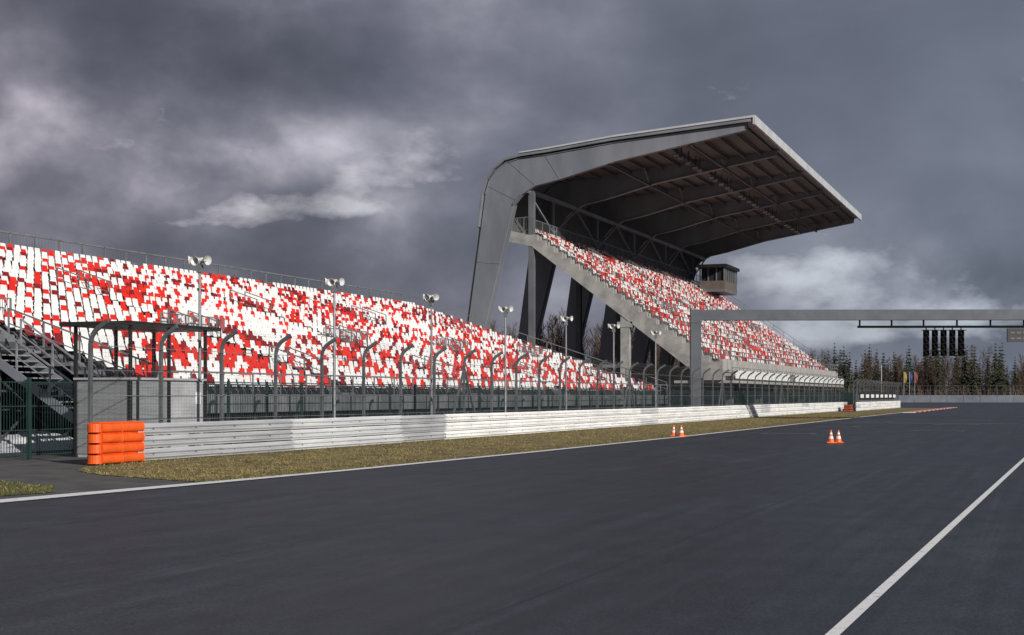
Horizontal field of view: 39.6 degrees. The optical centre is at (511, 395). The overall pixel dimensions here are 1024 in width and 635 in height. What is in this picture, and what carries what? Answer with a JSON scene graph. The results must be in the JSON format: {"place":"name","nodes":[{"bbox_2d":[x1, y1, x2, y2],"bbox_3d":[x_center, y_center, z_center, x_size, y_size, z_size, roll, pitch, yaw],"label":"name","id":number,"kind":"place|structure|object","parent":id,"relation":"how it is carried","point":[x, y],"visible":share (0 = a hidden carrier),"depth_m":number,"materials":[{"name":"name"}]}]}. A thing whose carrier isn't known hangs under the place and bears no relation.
{"place":"outdoors","nodes":[
{"label":"outdoors","id":0,"kind":"place"},
{"bbox_2d":[79,407,606,481],"bbox_3d":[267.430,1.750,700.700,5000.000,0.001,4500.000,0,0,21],"label":"ground","id":1,"kind":"structure","parent":0,"point":[403,414],"depth_m":132.15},
{"bbox_2d":[0,230,667,442],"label":"open grandstand","id":2,"kind":"object","parent":1,"relation":"on","point":[40,299],"visible":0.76,"depth_m":67.50,"materials":[{"name":"paint"}]},
{"bbox_2d":[0,408,936,495],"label":"grass verge","id":3,"kind":"object","parent":1,"relation":"on","point":[605,437],"depth_m":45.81,"materials":[{"name":"green plant"}]},
{"bbox_2d":[669,425,675,435],"bbox_3d":[6.910,1.495,60.760,0.340,0.470,0.340,0,0,-2],"label":"traffic cone","id":4,"kind":"object","parent":3,"relation":"on","point":[673,433],"visible":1,"depth_m":60.69,"materials":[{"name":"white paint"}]},
{"bbox_2d":[844,405,852,411],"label":"tyre barrier","id":5,"kind":"object","parent":3,"relation":"on","point":[848,408],"visible":0.98,"depth_m":155.76,"materials":[{"name":"orange plastic"}]},
{"bbox_2d":[853,379,901,410],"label":"debris fence","id":6,"kind":"object","parent":3,"relation":"on","point":[882,389],"visible":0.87,"depth_m":180.71,"materials":[{"name":"grey metal"}]},
{"bbox_2d":[859,392,895,399],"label":"advertising board","id":7,"kind":"object","parent":6,"relation":"attached to","point":[870,396],"visible":1,"depth_m":178.14,"materials":[{"name":"black plastic"}]},
{"bbox_2d":[855,401,900,410],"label":"guard rail","id":8,"kind":"object","parent":3,"relation":"on","point":[860,406],"visible":0.96,"depth_m":176.79,"materials":[{"name":"white metal"}]},
{"bbox_2d":[456,115,860,413],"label":"covered grandstand","id":9,"kind":"object","parent":1,"relation":"on","point":[632,230],"visible":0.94,"depth_m":142.32,"materials":[{"name":"concrete"}]},
{"bbox_2d":[490,304,1023,406],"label":"tree line","id":10,"kind":"object","parent":1,"relation":"on","point":[933,375],"visible":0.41,"depth_m":399.15,"materials":[{"name":"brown plant"}]},
{"bbox_2d":[0,408,854,498],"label":"access path","id":11,"kind":"structure","parent":0,"point":[61,473],"depth_m":31.10,"materials":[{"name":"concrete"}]},
{"bbox_2d":[0,482,53,495],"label":"grass patch","id":12,"kind":"object","parent":11,"relation":"on","point":[17,492],"visible":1,"depth_m":26.31,"materials":[{"name":"green plant"}]},
{"bbox_2d":[0,430,72,452],"bbox_3d":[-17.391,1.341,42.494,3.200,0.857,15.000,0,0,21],"label":"car","id":13,"kind":"object","parent":11,"relation":"on","point":[3,446],"visible":0.46,"depth_m":45.68,"materials":[{"name":"white metal"}]},
{"bbox_2d":[59,321,220,456],"bbox_3d":[-10.863,-0.165,41.930,2.400,3.830,4.600,0,0,21],"label":"marshal booth","id":14,"kind":"object","parent":11,"relation":"on","point":[119,409],"visible":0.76,"depth_m":40.43,"materials":[{"name":"grey painted metal"},{"name":"dark painted steel"}]},
{"bbox_2d":[188,255,211,378],"bbox_3d":[-9.793,-1.310,44.439,0.775,6.120,0.452,0,0,16],"label":"loudspeaker pole","id":15,"kind":"object","parent":11,"relation":"on","point":[197,262],"visible":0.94,"depth_m":44.47,"materials":[{"name":"grey metal"}]},
{"bbox_2d":[324,278,344,437],"bbox_3d":[-6.615,-1.310,52.753,0.775,6.120,0.452,0,0,13],"label":"loudspeaker pole","id":16,"kind":"object","parent":11,"relation":"on","point":[331,282],"visible":0.94,"depth_m":52.78,"materials":[{"name":"grey metal"}]},
{"bbox_2d":[0,377,855,459],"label":"panel fence","id":17,"kind":"object","parent":11,"relation":"on","point":[847,397],"visible":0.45,"depth_m":58.05,"materials":[{"name":"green metal"}]},
{"bbox_2d":[423,293,438,431],"bbox_3d":[-3.502,-1.310,60.985,0.775,6.120,0.452,0,0,33],"label":"loudspeaker pole","id":18,"kind":"object","parent":11,"relation":"on","point":[427,297],"visible":0.95,"depth_m":61.01,"materials":[{"name":"grey metal"}]},
{"bbox_2d":[82,319,846,464],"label":"debris fence","id":19,"kind":"object","parent":11,"relation":"on","point":[166,334],"visible":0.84,"depth_m":54.89,"materials":[{"name":"grey metal"}]},
{"bbox_2d":[87,402,846,464],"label":"guard rail","id":20,"kind":"object","parent":11,"relation":"on","point":[120,441],"visible":0.95,"depth_m":48.20,"materials":[{"name":"white metal"}]},
{"bbox_2d":[498,306,512,427],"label":"loudspeaker pole","id":21,"kind":"object","parent":11,"relation":"on","point":[503,309],"visible":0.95,"depth_m":69.22,"materials":[{"name":"grey metal"}]},
{"bbox_2d":[559,316,572,417],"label":"loudspeaker pole","id":22,"kind":"object","parent":11,"relation":"on","point":[564,318],"visible":0.95,"depth_m":77.82,"materials":[{"name":"grey metal"}]},
{"bbox_2d":[607,323,619,369],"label":"loudspeaker pole","id":23,"kind":"object","parent":11,"relation":"on","point":[611,326],"visible":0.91,"depth_m":86.22,"materials":[{"name":"grey metal"}]},
{"bbox_2d":[650,330,660,413],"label":"loudspeaker pole","id":24,"kind":"object","parent":11,"relation":"on","point":[654,333],"visible":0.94,"depth_m":95.28,"materials":[{"name":"grey metal"}]},
{"bbox_2d":[0,402,1023,634],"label":"road","id":25,"kind":"structure","parent":0,"point":[795,529],"depth_m":16.76,"materials":[{"name":"grey asphalt"}]},
{"bbox_2d":[0,412,901,502],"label":"edge line","id":26,"kind":"object","parent":25,"relation":"on","point":[77,494],"visible":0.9,"depth_m":29.33,"materials":[{"name":"white paint"}]},
{"bbox_2d":[676,425,684,435],"bbox_3d":[7.197,1.495,60.447,0.340,0.470,0.340,0,0,-22],"label":"traffic cone","id":27,"kind":"object","parent":26,"relation":"on","point":[681,432],"visible":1,"depth_m":60.39,"materials":[{"name":"white paint"}]},
{"bbox_2d":[825,430,836,442],"bbox_3d":[11.674,1.495,52.070,0.340,0.470,0.340,0,0,0],"label":"traffic cone","id":28,"kind":"object","parent":25,"relation":"on","point":[830,439],"visible":1,"depth_m":52.00,"materials":[{"name":"white paint"}]},
{"bbox_2d":[835,430,843,442],"bbox_3d":[11.953,1.495,52.071,0.340,0.470,0.340,0,0,20],"label":"traffic cone","id":29,"kind":"object","parent":25,"relation":"on","point":[838,439],"visible":1,"depth_m":52.00,"materials":[{"name":"white paint"}]},
{"bbox_2d":[689,309,1023,416],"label":"start light gantry","id":30,"kind":"object","parent":25,"relation":"on","point":[1015,333],"visible":1,"depth_m":98.30,"materials":[{"name":"metal"}]},
{"bbox_2d":[904,372,906,382],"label":"banner flag","id":31,"kind":"object","parent":25,"relation":"on","point":[905,377],"visible":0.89,"depth_m":379.85,"materials":[{"name":"fabric"}]},
{"bbox_2d":[909,372,911,394],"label":"banner flag","id":32,"kind":"object","parent":25,"relation":"on","point":[910,377],"visible":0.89,"depth_m":379.94,"materials":[{"name":"fabric"}]},
{"bbox_2d":[915,372,917,382],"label":"banner flag","id":33,"kind":"object","parent":25,"relation":"on","point":[916,377],"visible":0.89,"depth_m":379.84,"materials":[{"name":"fabric"}]},
{"bbox_2d":[825,458,1023,634],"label":"pit lane line","id":34,"kind":"object","parent":25,"relation":"on","point":[846,621],"visible":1,"depth_m":14.05,"materials":[{"name":"white paint"}]},
{"bbox_2d":[902,407,956,412],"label":"red white kerb","id":35,"kind":"structure","parent":25,"relation":"on","point":[928,410],"depth_m":162.60,"materials":[{"name":"paint"}]},
{"bbox_2d":[848,385,1023,401],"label":"concrete barrier","id":36,"kind":"object","parent":25,"relation":"on","point":[960,398],"visible":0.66,"depth_m":366.94,"materials":[{"name":"grey concrete"}]},
{"bbox_2d":[0,0,1023,392],"label":"sky","id":37,"kind":"structure","parent":0,"point":[357,142],"materials":[{"name":"grey"}]}
]}

